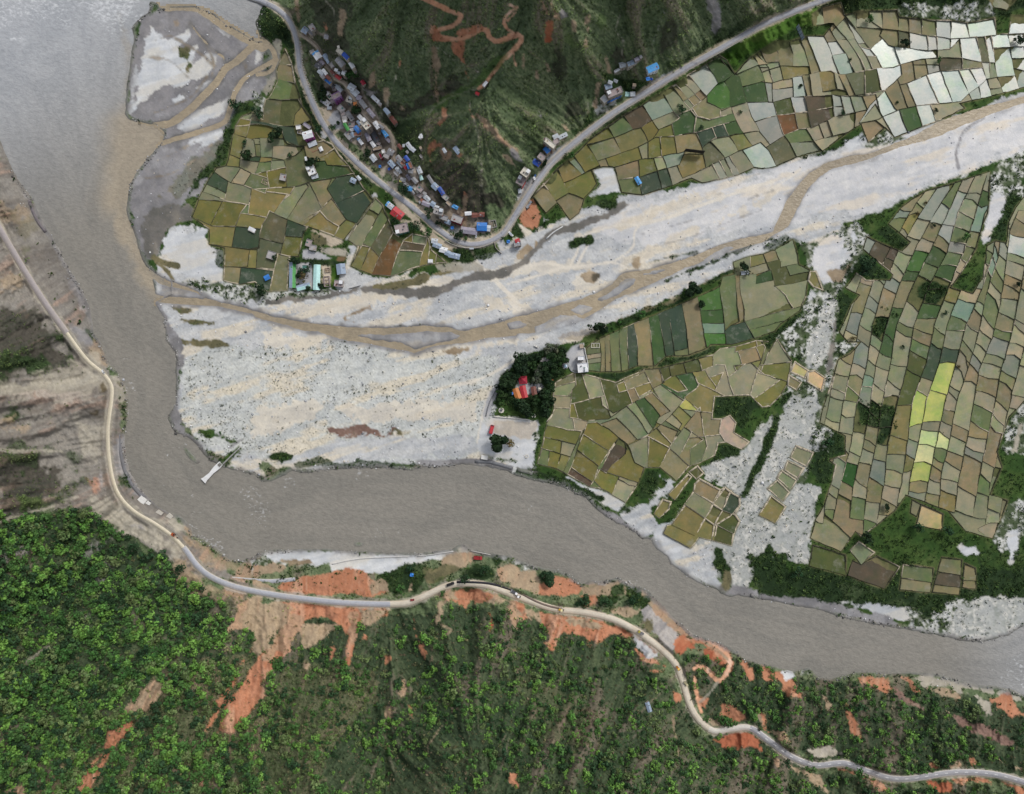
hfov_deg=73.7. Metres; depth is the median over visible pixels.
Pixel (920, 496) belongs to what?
paddy field
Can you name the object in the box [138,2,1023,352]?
stream
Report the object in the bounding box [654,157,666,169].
paddy field
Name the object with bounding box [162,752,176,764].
tree
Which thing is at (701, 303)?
tree
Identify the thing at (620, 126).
paddy field
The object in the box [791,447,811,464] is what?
paddy field
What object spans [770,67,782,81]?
paddy field
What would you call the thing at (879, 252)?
paddy field
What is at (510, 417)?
wall
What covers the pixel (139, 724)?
tree
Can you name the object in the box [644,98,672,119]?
paddy field
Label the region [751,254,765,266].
paddy field
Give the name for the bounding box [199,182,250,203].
paddy field
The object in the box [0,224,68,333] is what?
road
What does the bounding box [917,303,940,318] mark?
paddy field
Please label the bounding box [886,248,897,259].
paddy field
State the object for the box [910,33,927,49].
paddy field
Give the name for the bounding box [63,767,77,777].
tree
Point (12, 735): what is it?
tree
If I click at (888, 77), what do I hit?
paddy field
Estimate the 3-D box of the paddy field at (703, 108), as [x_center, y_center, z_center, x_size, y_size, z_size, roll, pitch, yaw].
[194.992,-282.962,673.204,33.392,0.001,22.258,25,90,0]
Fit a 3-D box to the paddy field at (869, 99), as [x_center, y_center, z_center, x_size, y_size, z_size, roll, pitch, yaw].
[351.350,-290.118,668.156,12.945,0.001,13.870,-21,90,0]
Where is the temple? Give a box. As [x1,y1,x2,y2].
[519,376,526,383]
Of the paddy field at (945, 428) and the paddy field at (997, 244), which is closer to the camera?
the paddy field at (997, 244)
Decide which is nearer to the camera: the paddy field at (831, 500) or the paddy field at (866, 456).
the paddy field at (866, 456)
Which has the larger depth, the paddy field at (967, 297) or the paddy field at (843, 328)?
the paddy field at (843, 328)
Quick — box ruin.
[323,276,330,286]
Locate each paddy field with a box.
[193,200,221,223]
[193,217,234,246]
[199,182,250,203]
[203,185,224,198]
[207,172,227,191]
[211,201,244,225]
[215,166,239,181]
[217,245,248,266]
[224,267,239,282]
[227,155,239,166]
[230,134,245,157]
[231,169,250,184]
[232,227,259,248]
[234,126,248,136]
[236,214,264,227]
[237,118,249,125]
[239,268,272,290]
[240,138,258,172]
[241,113,251,119]
[241,205,248,213]
[245,173,268,188]
[247,124,272,138]
[248,250,256,267]
[249,189,285,216]
[250,120,298,145]
[250,157,259,160]
[251,99,281,124]
[255,145,260,155]
[255,161,270,173]
[256,239,281,268]
[258,172,266,176]
[260,138,283,156]
[260,157,271,161]
[260,212,286,242]
[266,187,292,193]
[267,168,286,187]
[269,79,291,99]
[270,254,288,290]
[271,160,285,169]
[272,146,297,159]
[274,184,307,217]
[277,65,292,81]
[279,53,290,64]
[281,236,301,255]
[284,151,312,186]
[285,220,305,236]
[287,183,320,222]
[293,107,309,125]
[299,199,344,224]
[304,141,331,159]
[305,212,337,234]
[310,179,333,206]
[313,161,349,180]
[317,150,346,164]
[328,175,363,202]
[335,220,354,238]
[336,192,369,222]
[348,215,374,245]
[351,246,368,269]
[361,248,378,273]
[363,212,386,246]
[369,199,381,213]
[371,223,391,255]
[372,239,400,274]
[390,251,421,275]
[400,242,424,250]
[404,235,411,241]
[413,234,425,243]
[420,239,428,265]
[428,249,435,263]
[436,256,443,262]
[533,186,556,211]
[538,449,548,465]
[542,438,560,452]
[544,425,580,443]
[546,173,567,199]
[547,408,573,429]
[548,451,560,467]
[554,382,575,394]
[554,396,570,407]
[555,373,574,386]
[556,193,582,218]
[557,454,568,471]
[559,163,580,181]
[561,441,574,455]
[564,440,579,473]
[565,171,595,197]
[568,469,591,485]
[570,159,584,173]
[570,404,577,417]
[571,373,588,402]
[572,457,597,481]
[573,418,586,430]
[575,128,612,171]
[575,397,609,420]
[578,435,607,465]
[583,375,603,397]
[584,422,617,449]
[587,340,600,354]
[587,353,600,358]
[587,407,647,438]
[588,358,600,363]
[588,363,600,370]
[590,138,620,160]
[590,481,599,487]
[594,470,618,493]
[598,159,607,165]
[598,456,606,468]
[600,337,604,370]
[600,379,630,412]
[601,419,636,443]
[601,444,625,471]
[602,396,607,407]
[605,335,610,370]
[606,147,641,166]
[607,451,643,481]
[609,116,631,136]
[610,331,620,370]
[612,480,634,501]
[615,128,647,152]
[615,161,638,179]
[617,382,625,391]
[619,178,640,193]
[619,327,628,370]
[619,477,637,484]
[623,369,663,387]
[625,106,651,128]
[625,372,648,388]
[627,324,637,368]
[628,388,638,402]
[628,402,652,433]
[628,429,670,446]
[629,437,647,466]
[634,318,653,364]
[635,383,652,395]
[636,398,659,426]
[639,143,647,158]
[639,158,656,175]
[640,171,660,194]
[642,121,657,141]
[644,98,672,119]
[645,393,668,415]
[648,438,668,466]
[649,137,660,157]
[649,314,665,364]
[653,112,677,128]
[654,125,673,137]
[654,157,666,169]
[654,385,682,423]
[655,501,668,516]
[658,169,671,187]
[658,310,674,355]
[658,425,677,442]
[659,449,687,479]
[661,137,676,155]
[661,366,670,379]
[661,373,697,398]
[662,421,679,435]
[663,152,683,167]
[663,376,685,391]
[664,522,712,546]
[666,90,688,113]
[666,415,680,428]
[668,165,718,184]
[669,304,687,350]
[669,477,688,498]
[670,364,685,375]
[670,427,690,455]
[672,111,694,135]
[672,506,716,534]
[673,407,690,429]
[675,88,687,100]
[675,133,701,153]
[675,348,688,354]
[678,154,704,177]
[680,399,696,409]
[680,437,702,465]
[681,86,693,97]
[682,297,705,353]
[683,409,695,416]
[684,99,692,107]
[684,359,700,372]
[684,411,702,435]
[685,384,720,411]
[685,493,725,516]
[687,76,699,93]
[689,95,699,104]
[690,65,717,95]
[690,437,706,464]
[690,467,701,477]
[692,110,735,131]
[693,97,728,118]
[693,370,715,389]
[694,481,718,501]
[696,90,705,99]
[697,128,715,146]
[698,287,722,309]
[699,356,712,369]
[700,310,723,322]
[701,412,719,435]
[702,435,724,460]
[703,142,723,166]
[703,323,724,332]
[704,333,725,346]
[705,365,732,395]
[707,81,729,108]
[708,57,731,82]
[711,374,721,385]
[712,137,737,156]
[713,125,728,136]
[713,162,726,178]
[713,347,740,375]
[715,526,732,544]
[718,515,737,532]
[720,158,732,176]
[720,269,738,327]
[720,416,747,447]
[721,107,732,115]
[722,58,746,106]
[723,494,738,512]
[725,121,742,134]
[725,322,752,343]
[726,156,738,174]
[728,363,756,394]
[730,134,751,150]
[730,150,752,173]
[732,102,758,132]
[734,257,768,274]
[734,276,743,324]
[736,341,756,350]
[737,65,763,85]
[738,59,758,72]
[738,347,759,363]
[740,274,789,320]
[743,82,767,101]
[743,143,775,167]
[744,131,768,146]
[745,307,800,328]
[748,102,775,120]
[750,321,782,337]
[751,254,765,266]
[751,373,779,397]
[753,345,764,367]
[754,380,786,405]
[756,56,764,64]
[756,116,782,143]
[756,271,772,283]
[760,348,767,364]
[760,498,783,522]
[762,51,778,61]
[762,70,771,81]
[762,362,790,380]
[764,251,778,261]
[764,341,789,363]
[766,83,771,101]
[767,62,779,68]
[767,136,795,165]
[767,260,807,285]
[769,482,787,499]
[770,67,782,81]
[772,87,793,101]
[773,79,792,88]
[774,98,794,114]
[776,240,797,266]
[776,280,806,307]
[777,114,797,134]
[778,47,792,65]
[779,472,794,489]
[780,65,807,78]
[785,129,812,142]
[786,462,801,475]
[787,264,808,274]
[789,377,799,388]
[791,44,808,65]
[791,97,806,111]
[791,142,820,155]
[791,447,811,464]
[792,364,806,375]
[793,76,805,96]
[795,113,810,128]
[802,40,819,73]
[802,75,811,95]
[805,96,825,111]
[807,125,823,140]
[808,36,837,72]
[808,371,823,388]
[809,108,830,126]
[810,72,830,95]
[810,272,820,287]
[810,547,845,574]
[811,519,849,550]
[815,135,837,149]
[816,9,823,24]
[816,506,824,522]
[819,71,834,90]
[820,121,832,137]
[820,386,831,423]
[823,3,843,25]
[825,30,835,41]
[825,418,839,431]
[825,494,836,508]
[825,509,834,518]
[826,397,842,421]
[828,41,844,54]
[828,114,854,135]
[829,485,838,497]
[831,389,844,399]
[832,28,845,40]
[832,458,845,488]
[833,53,852,73]
[833,95,842,106]
[833,374,848,392]
[833,499,863,536]
[834,107,844,115]
[835,73,844,89]
[835,359,851,375]
[837,18,853,38]
[838,40,862,71]
[839,75,854,95]
[839,415,853,433]
[839,482,852,499]
[840,303,853,335]
[840,452,847,461]
[841,96,854,113]
[842,350,854,364]
[842,400,856,416]
[842,433,851,452]
[842,462,857,486]
[844,331,856,340]
[845,387,858,401]
[846,72,864,94]
[846,274,860,291]
[846,313,861,334]
[847,14,856,27]
[847,20,863,42]
[847,39,871,69]
[847,452,859,464]
[848,375,862,394]
[848,560,894,587]
[850,363,865,378]
[850,432,864,455]
[850,497,865,519]
[851,23,881,48]
[851,96,866,111]
[851,283,870,313]
[851,543,872,563]
[852,480,866,498]
[853,339,868,367]
[855,110,882,141]
[856,17,879,27]
[856,463,870,486]
[857,326,870,345]
[859,387,871,407]
[859,449,873,464]
[860,99,878,121]
[860,308,875,330]
[861,47,874,55]
[861,105,881,121]
[861,278,872,284]
[862,375,873,386]
[863,94,875,107]
[863,440,874,451]
[863,519,875,532]
[864,238,874,252]
[864,501,879,522]
[865,69,880,92]
[865,296,877,312]
[865,360,875,377]
[865,426,877,444]
[866,477,882,502]
[867,56,881,68]
[868,345,878,365]
[869,281,883,302]
[870,11,882,28]
[870,242,890,262]
[870,459,885,485]
[871,39,899,67]
[871,335,881,350]
[872,385,883,406]
[874,366,888,390]
[874,444,887,460]
[876,288,895,316]
[876,353,890,370]
[877,65,901,89]
[877,92,895,115]
[877,117,890,131]
[877,515,886,523]
[879,499,895,514]
[880,29,897,46]
[880,335,893,356]
[882,258,892,269]
[882,485,899,505]
[883,10,897,29]
[884,110,906,135]
[884,278,899,292]
[884,380,899,396]
[885,307,902,340]
[885,469,901,487]
[886,80,906,109]
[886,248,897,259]
[886,454,905,473]
[887,435,906,454]
[888,365,906,388]
[889,218,905,230]
[891,264,903,281]
[891,330,911,365]
[891,405,911,439]
[893,209,910,218]
[893,281,914,307]
[894,252,911,272]
[895,47,936,63]
[896,322,912,336]
[897,471,910,502]
[898,17,908,31]
[898,62,914,83]
[898,302,918,326]
[898,370,920,404]
[899,31,909,47]
[900,84,915,106]
[900,106,921,130]
[900,228,907,236]
[900,236,919,254]
[900,579,930,591]
[901,194,922,210]
[902,214,918,233]
[902,270,918,280]
[902,566,932,581]
[904,455,914,471]
[907,250,928,270]
[907,351,926,375]
[907,439,917,458]
[908,75,937,104]
[908,218,929,238]
[909,18,921,33]
[909,203,923,214]
[909,391,926,426]
[909,424,921,441]
[909,481,927,492]
[909,491,925,500]
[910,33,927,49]
[910,339,929,358]
[910,462,931,481]
[911,501,919,514]
[912,329,931,345]
[913,59,925,63]
[914,65,927,78]
[914,318,936,333]
[914,445,934,463]
[915,238,933,252]
[917,105,934,124]
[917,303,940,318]
[917,506,941,528]
[918,186,948,219]
[918,189,935,207]
[918,378,932,395]
[919,263,937,280]
[919,430,937,446]
[922,19,935,35]
[922,223,941,241]
[922,343,941,379]
[922,422,939,430]
[923,390,946,421]
[925,246,945,266]
[925,493,939,506]
[926,58,938,63]
[927,65,939,73]
[927,480,939,494]
[928,36,936,49]
[928,71,951,102]
[930,362,955,393]
[930,466,940,481]
[931,94,970,120]
[931,203,948,223]
[932,328,944,347]
[933,458,942,470]
[933,585,959,594]
[934,235,948,252]
[934,301,954,333]
[934,448,946,462]
[935,265,956,280]
[935,573,959,586]
[936,432,949,448]
[937,21,950,37]
[938,37,949,49]
[938,40,961,57]
[939,58,961,70]
[939,224,953,242]
[939,421,951,438]
[939,490,955,511]
[939,559,961,574]
[940,347,958,362]
[941,252,961,265]
[941,461,959,481]
[941,479,957,494]
[942,70,968,101]
[942,181,961,207]
[942,410,954,424]
[943,191,966,224]
[943,330,963,348]
[944,393,956,410]
[945,285,959,302]
[945,451,962,469]
[947,316,966,329]
[948,242,964,252]
[948,436,965,455]
[949,386,958,398]
[950,271,958,284]
[950,367,963,390]
[951,22,968,37]
[951,37,980,60]
[951,227,968,242]
[951,299,974,321]
[951,424,967,441]
[951,512,986,536]
[953,381,975,429]
[955,212,973,230]
[955,486,975,515]
[956,259,965,272]
[956,351,967,377]
[958,288,981,302]
[958,455,981,495]
[959,177,973,192]
[959,199,976,217]
[960,69,977,92]
[960,340,972,362]
[961,246,974,261]
[963,58,981,68]
[963,325,977,351]
[963,581,975,587]
[964,364,977,383]
[964,565,975,580]
[965,447,983,461]
[966,193,980,203]
[966,231,978,247]
[966,437,986,452]
[967,309,981,331]
[968,20,995,36]
[968,173,986,193]
[969,87,980,99]
[969,421,987,438]
[970,354,980,372]
[971,68,985,85]
[971,206,987,231]
[971,404,992,430]
[973,343,985,362]
[973,493,988,518]
[974,391,995,411]
[975,301,983,314]
[976,330,990,351]
[976,375,998,396]
[977,37,989,61]
[977,264,988,288]
[977,272,990,303]
[977,475,989,495]
[978,523,997,537]
[979,191,988,206]
[979,363,1000,378]
[980,79,990,97]
[980,316,993,338]
[981,462,993,482]
[982,62,989,78]
[983,172,989,190]
[983,292,998,328]
[983,354,1003,366]
[983,427,1001,467]
[986,250,992,264]
[986,509,999,523]
[987,36,994,61]
[987,242,994,252]
[987,336,1008,358]
[988,77,1000,87]
[988,257,994,275]
[988,282,1000,308]
[988,476,1001,512]
[990,62,996,77]
[990,88,1002,94]
[991,268,1002,292]
[991,415,1003,432]
[992,35,1009,46]
[993,0,1008,9]
[993,247,997,262]
[993,328,1011,340]
[994,401,1007,424]
[995,48,1014,76]
[995,241,999,251]
[995,313,1013,330]
[995,457,1000,467]
[996,255,1005,279]
[996,381,1011,410]
[999,242,1007,259]
[999,299,1017,318]
[999,500,1006,521]
[1000,371,1015,388]
[1001,284,1019,299]
[1002,76,1018,91]
[1002,355,1020,377]
[1003,408,1014,432]
[1004,274,1021,291]
[1005,260,1023,279]
[1006,343,1023,358]
[1007,253,1023,264]
[1008,235,1023,256]
[1009,23,1023,33]
[1009,34,1023,46]
[1009,198,1023,228]
[1010,218,1023,236]
[1010,325,1023,345]
[1010,395,1023,408]
[1011,47,1023,57]
[1012,365,1023,396]
[1015,289,1023,322]
[1015,319,1023,331]
[1016,211,1023,222]
[1017,60,1023,69]
[1017,71,1023,87]
[1020,353,1023,365]
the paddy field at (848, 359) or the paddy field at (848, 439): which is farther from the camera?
the paddy field at (848, 439)
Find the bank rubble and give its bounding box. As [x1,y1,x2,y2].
[6,0,1023,695]
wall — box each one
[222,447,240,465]
[332,556,408,564]
[417,551,452,556]
[445,240,493,247]
[448,7,812,247]
[493,416,527,419]
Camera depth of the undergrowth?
620.48 m
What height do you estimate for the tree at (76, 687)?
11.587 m
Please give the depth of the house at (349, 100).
666.51 m
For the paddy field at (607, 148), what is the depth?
675.12 m
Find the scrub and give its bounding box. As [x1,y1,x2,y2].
[0,0,1023,793]
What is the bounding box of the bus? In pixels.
[489,425,494,433]
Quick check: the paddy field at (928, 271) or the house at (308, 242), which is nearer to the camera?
the paddy field at (928, 271)
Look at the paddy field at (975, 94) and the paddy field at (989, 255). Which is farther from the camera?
the paddy field at (975, 94)
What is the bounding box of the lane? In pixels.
[301,34,417,199]
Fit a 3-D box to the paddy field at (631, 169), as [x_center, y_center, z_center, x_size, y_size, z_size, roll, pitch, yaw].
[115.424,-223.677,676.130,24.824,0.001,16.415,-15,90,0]
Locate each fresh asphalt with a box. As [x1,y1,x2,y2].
[457,581,510,590]
[516,592,558,608]
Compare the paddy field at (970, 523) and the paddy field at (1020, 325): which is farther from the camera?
the paddy field at (970, 523)
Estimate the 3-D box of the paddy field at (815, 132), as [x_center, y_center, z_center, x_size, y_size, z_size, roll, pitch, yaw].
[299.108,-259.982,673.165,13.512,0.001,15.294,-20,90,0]
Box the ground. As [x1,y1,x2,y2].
[0,0,1023,793]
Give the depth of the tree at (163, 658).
605.45 m
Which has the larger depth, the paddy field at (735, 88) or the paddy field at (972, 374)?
the paddy field at (735, 88)
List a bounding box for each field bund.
[191,48,373,291]
[348,197,446,275]
[531,2,1023,219]
[537,339,791,502]
[587,239,809,371]
[654,499,671,517]
[663,478,740,548]
[668,474,691,500]
[688,465,703,479]
[758,495,786,523]
[767,480,789,501]
[776,470,796,490]
[783,460,804,478]
[787,374,801,390]
[789,361,809,378]
[789,445,813,466]
[806,370,825,391]
[807,271,823,290]
[809,545,845,575]
[811,172,1023,550]
[848,556,899,588]
[850,541,874,563]
[899,564,933,592]
[910,499,920,516]
[916,504,943,529]
[932,557,962,594]
[962,563,975,588]
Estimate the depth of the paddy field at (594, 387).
676.28 m
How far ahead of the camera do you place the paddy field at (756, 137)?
675.17 m
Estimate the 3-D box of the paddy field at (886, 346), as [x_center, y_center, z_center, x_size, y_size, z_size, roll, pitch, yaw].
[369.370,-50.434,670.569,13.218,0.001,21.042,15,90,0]
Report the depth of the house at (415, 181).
663.45 m
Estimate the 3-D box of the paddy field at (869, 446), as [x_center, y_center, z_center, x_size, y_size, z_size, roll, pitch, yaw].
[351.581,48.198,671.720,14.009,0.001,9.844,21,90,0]
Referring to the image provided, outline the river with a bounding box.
[0,0,1023,694]
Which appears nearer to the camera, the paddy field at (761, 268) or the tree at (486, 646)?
the tree at (486, 646)
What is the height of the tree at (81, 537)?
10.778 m
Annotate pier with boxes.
[201,461,221,482]
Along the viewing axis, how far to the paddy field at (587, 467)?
679.42 m
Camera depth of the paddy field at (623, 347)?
676.45 m
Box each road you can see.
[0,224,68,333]
[66,332,183,547]
[181,545,389,606]
[232,577,294,583]
[251,0,830,246]
[390,580,710,730]
[708,724,750,733]
[749,725,1023,784]
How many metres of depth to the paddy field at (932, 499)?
672.36 m
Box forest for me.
[0,506,1023,793]
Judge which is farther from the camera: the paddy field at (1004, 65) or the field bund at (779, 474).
the field bund at (779, 474)
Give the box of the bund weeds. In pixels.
[211,16,1022,546]
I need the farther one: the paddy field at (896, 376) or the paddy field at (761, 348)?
the paddy field at (761, 348)
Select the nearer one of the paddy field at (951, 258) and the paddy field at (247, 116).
the paddy field at (951, 258)
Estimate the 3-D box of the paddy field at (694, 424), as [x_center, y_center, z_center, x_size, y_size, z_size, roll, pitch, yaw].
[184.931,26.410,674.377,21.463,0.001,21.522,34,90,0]
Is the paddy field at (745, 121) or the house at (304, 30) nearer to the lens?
the house at (304, 30)
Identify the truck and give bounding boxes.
[474,556,481,559]
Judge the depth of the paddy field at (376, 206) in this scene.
676.24 m
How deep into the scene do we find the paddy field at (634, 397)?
675.63 m
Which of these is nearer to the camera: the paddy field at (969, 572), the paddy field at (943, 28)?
the paddy field at (943, 28)
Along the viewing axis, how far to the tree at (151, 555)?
660.06 m
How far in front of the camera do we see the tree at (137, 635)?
617.18 m
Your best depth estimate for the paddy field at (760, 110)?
675.50 m
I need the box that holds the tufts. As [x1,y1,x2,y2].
[8,12,1015,789]
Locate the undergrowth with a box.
[0,506,1023,793]
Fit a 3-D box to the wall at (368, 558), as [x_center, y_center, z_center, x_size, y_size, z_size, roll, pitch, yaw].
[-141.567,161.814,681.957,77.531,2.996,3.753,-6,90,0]
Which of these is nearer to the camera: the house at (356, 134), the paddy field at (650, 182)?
the house at (356, 134)
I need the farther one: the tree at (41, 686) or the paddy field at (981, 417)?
the paddy field at (981, 417)
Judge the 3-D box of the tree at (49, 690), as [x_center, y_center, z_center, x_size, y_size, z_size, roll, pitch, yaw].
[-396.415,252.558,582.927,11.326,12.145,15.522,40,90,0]
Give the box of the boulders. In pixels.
[20,2,1023,751]
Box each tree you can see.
[0,538,14,554]
[0,601,13,614]
[0,613,10,624]
[0,620,8,633]
[0,678,9,693]
[0,695,11,707]
[2,703,15,714]
[2,713,18,724]
[4,536,18,545]
[5,649,18,662]
[6,562,19,573]
[6,612,19,624]
[8,698,22,710]
[8,726,22,743]
[8,730,22,741]
[10,754,26,766]
[15,581,27,596]
[15,762,27,776]
[18,773,30,786]
[19,603,28,614]
[20,682,32,696]
[21,514,36,524]
[22,520,37,532]
[22,636,34,647]
[25,603,35,612]
[25,758,37,768]
[27,673,38,684]
[28,685,38,699]
[28,728,42,740]
[31,538,44,551]
[32,529,43,541]
[32,749,44,761]
[33,679,48,693]
[35,571,48,583]
[35,707,51,721]
[37,633,51,644]
[38,612,52,623]
[38,715,53,727]
[39,685,53,704]
[39,769,48,783]
[42,581,50,595]
[51,728,66,739]
[52,704,67,714]
[53,665,68,675]
[54,544,68,555]
[56,531,69,541]
[56,569,67,582]
[56,610,67,623]
[57,648,72,655]
[58,649,69,661]
[58,674,70,687]
[59,767,74,786]
[60,725,70,738]
[62,709,73,722]
[63,757,73,769]
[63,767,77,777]
[64,777,76,789]
[66,642,79,652]
[67,687,79,701]
[68,681,79,690]
[70,540,85,548]
[70,545,81,557]
[70,610,90,622]
[72,543,84,555]
[72,629,84,640]
[75,625,89,637]
[76,533,87,545]
[77,508,89,521]
[77,554,90,573]
[79,518,89,531]
[80,669,91,686]
[82,629,95,637]
[82,664,93,676]
[83,649,98,660]
[85,684,97,696]
[86,566,97,579]
[87,729,102,739]
[88,561,105,572]
[88,581,102,592]
[90,626,103,638]
[91,604,104,616]
[92,708,102,719]
[93,725,104,738]
[95,718,106,729]
[97,601,109,614]
[98,526,116,538]
[98,564,108,576]
[98,591,111,600]
[102,620,117,640]
[103,774,111,788]
[104,555,119,566]
[107,651,117,664]
[107,786,120,793]
[108,684,124,693]
[109,654,119,668]
[109,719,121,732]
[110,677,124,685]
[112,662,125,669]
[114,686,126,699]
[116,655,127,667]
[117,666,128,678]
[117,756,128,768]
[118,741,126,756]
[120,659,132,670]
[121,628,132,642]
[122,576,133,592]
[124,585,137,596]
[124,592,134,603]
[125,542,139,554]
[126,666,136,676]
[129,630,141,641]
[129,688,139,703]
[131,572,143,585]
[135,645,148,656]
[136,577,148,589]
[136,719,146,733]
[139,552,153,563]
[139,714,151,725]
[144,659,161,669]
[145,627,154,641]
[145,666,157,674]
[147,632,162,645]
[147,646,158,658]
[147,758,167,769]
[147,779,159,793]
[149,621,163,633]
[149,701,161,712]
[150,614,161,626]
[153,725,165,738]
[156,592,169,605]
[156,654,169,665]
[157,644,167,656]
[158,584,169,594]
[158,749,169,760]
[160,641,174,657]
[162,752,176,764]
[163,696,175,707]
[164,588,181,596]
[164,746,177,759]
[168,664,182,684]
[168,668,180,679]
[170,661,186,670]
[170,755,181,768]
[174,564,185,574]
[178,613,191,623]
[178,777,191,790]
[179,750,190,762]
[180,667,189,680]
[183,696,194,709]
[184,688,195,700]
[187,612,201,623]
[188,581,201,590]
[188,594,198,604]
[189,662,201,670]
[190,613,202,628]
[191,592,200,604]
[193,758,206,770]
[196,597,215,611]
[198,663,206,677]
[201,780,211,793]
[202,637,213,649]
[212,630,227,641]
[213,682,225,693]
[213,772,224,785]
[225,786,237,793]
[227,99,240,109]
[240,149,252,160]
[240,716,249,729]
[246,775,260,787]
[251,106,261,119]
[254,283,266,296]
[267,127,281,142]
[270,659,281,668]
[278,733,291,744]
[287,256,299,263]
[297,267,304,274]
[299,272,307,282]
[304,156,319,166]
[314,125,321,132]
[318,85,326,100]
[340,665,351,675]
[344,69,358,78]
[351,104,360,114]
[364,147,370,157]
[390,216,399,223]
[395,584,405,595]
[395,635,406,648]
[397,183,408,194]
[405,562,416,571]
[408,221,419,231]
[419,631,429,645]
[423,228,431,236]
[424,207,432,218]
[427,713,436,727]
[433,638,443,650]
[453,229,463,239]
[459,573,469,583]
[478,565,490,575]
[479,642,495,651]
[489,433,508,452]
[494,384,506,391]
[496,389,507,400]
[498,748,508,762]
[499,372,515,388]
[506,439,514,446]
[509,372,520,380]
[513,351,521,371]
[514,397,529,414]
[515,361,529,375]
[520,352,531,363]
[523,405,534,418]
[527,361,537,371]
[528,351,543,362]
[530,394,540,406]
[531,376,541,383]
[534,364,542,377]
[537,361,548,372]
[539,388,550,399]
[539,570,554,587]
[540,397,555,409]
[541,357,557,367]
[542,371,553,385]
[542,404,551,418]
[543,343,553,354]
[546,352,561,364]
[547,384,554,391]
[549,363,561,377]
[552,343,558,352]
[557,352,569,364]
[559,346,567,352]
[567,710,575,725]
[574,594,589,606]
[587,322,605,330]
[598,596,612,607]
[599,326,608,334]
[626,593,640,604]
[636,309,645,317]
[676,104,685,113]
[685,281,702,297]
[698,300,705,307]
[717,713,728,724]
[723,718,737,727]
[740,261,750,274]
[769,775,781,788]
[791,566,803,577]
[821,437,833,445]
[855,767,868,783]
[858,266,869,276]
[859,255,876,269]
[861,531,873,545]
[865,14,873,22]
[885,503,889,512]
[900,38,911,44]
[912,522,924,532]
[941,525,953,534]
[961,233,970,240]
[1013,35,1023,44]
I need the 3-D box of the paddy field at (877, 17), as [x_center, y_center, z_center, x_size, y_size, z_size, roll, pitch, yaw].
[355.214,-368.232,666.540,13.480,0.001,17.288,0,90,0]
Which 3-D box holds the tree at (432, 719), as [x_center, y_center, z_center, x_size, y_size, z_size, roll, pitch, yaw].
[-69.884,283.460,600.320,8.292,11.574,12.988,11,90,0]
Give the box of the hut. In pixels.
[248,226,255,232]
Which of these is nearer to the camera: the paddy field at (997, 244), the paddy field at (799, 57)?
the paddy field at (997, 244)
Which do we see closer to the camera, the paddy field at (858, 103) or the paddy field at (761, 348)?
the paddy field at (858, 103)
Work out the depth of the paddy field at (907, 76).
667.25 m
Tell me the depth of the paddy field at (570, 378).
676.84 m
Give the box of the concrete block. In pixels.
[137,496,146,503]
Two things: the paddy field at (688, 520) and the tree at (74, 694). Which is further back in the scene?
the paddy field at (688, 520)
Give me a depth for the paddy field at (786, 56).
673.63 m
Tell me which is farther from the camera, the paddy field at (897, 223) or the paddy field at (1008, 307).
the paddy field at (897, 223)
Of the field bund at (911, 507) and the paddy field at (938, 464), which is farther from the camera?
the field bund at (911, 507)
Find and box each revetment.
[27,200,46,232]
[119,435,144,496]
[475,460,511,469]
[517,468,532,474]
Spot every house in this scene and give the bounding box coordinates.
[263,274,270,280]
[266,250,276,259]
[279,173,286,181]
[289,262,296,287]
[296,282,310,290]
[301,26,308,36]
[302,122,311,129]
[302,130,315,142]
[305,239,312,246]
[306,165,316,176]
[307,140,317,147]
[308,23,315,36]
[309,244,316,250]
[312,50,323,61]
[313,264,320,289]
[315,62,322,69]
[322,53,329,66]
[323,99,330,105]
[324,74,332,81]
[326,91,332,99]
[331,91,343,104]
[334,84,342,94]
[334,280,343,286]
[335,56,345,70]
[336,48,342,55]
[336,263,345,274]
[337,104,345,112]
[341,52,349,62]
[341,70,348,79]
[343,122,350,133]
[344,131,353,141]
[345,95,352,103]
[345,110,354,121]
[347,82,356,91]
[348,62,356,73]
[348,121,354,127]
[349,177,356,183]
[350,89,359,96]
[353,125,361,133]
[354,132,361,136]
[359,99,367,110]
[360,118,373,134]
[364,133,371,143]
[366,108,375,118]
[369,154,377,162]
[371,95,379,103]
[371,129,379,142]
[372,145,381,150]
[373,121,381,131]
[381,130,388,137]
[383,107,390,117]
[383,152,389,160]
[385,201,394,209]
[386,148,394,156]
[387,160,395,168]
[389,115,397,126]
[390,206,404,220]
[394,222,409,235]
[395,154,401,162]
[395,166,401,173]
[406,142,411,150]
[411,177,418,185]
[415,185,423,193]
[416,165,422,175]
[421,200,429,206]
[423,195,430,201]
[427,175,433,183]
[431,182,438,190]
[431,238,437,243]
[432,243,441,248]
[433,207,443,215]
[437,186,444,194]
[439,215,448,221]
[439,246,447,252]
[441,194,448,200]
[448,252,460,259]
[451,214,463,225]
[452,146,459,154]
[461,226,476,234]
[465,211,471,215]
[472,213,477,217]
[477,222,486,231]
[478,212,484,217]
[513,240,520,247]
[513,387,521,398]
[515,175,525,188]
[519,385,527,397]
[520,166,530,180]
[530,386,536,394]
[532,158,540,167]
[537,152,545,165]
[543,137,555,153]
[543,146,550,157]
[553,137,559,145]
[559,132,567,138]
[577,356,584,359]
[577,363,587,372]
[600,94,607,106]
[604,84,612,92]
[606,86,622,103]
[619,62,626,70]
[626,60,635,70]
[634,176,641,184]
[645,700,651,711]
[646,62,658,75]
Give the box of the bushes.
[4,0,1023,735]
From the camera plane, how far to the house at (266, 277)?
678.14 m

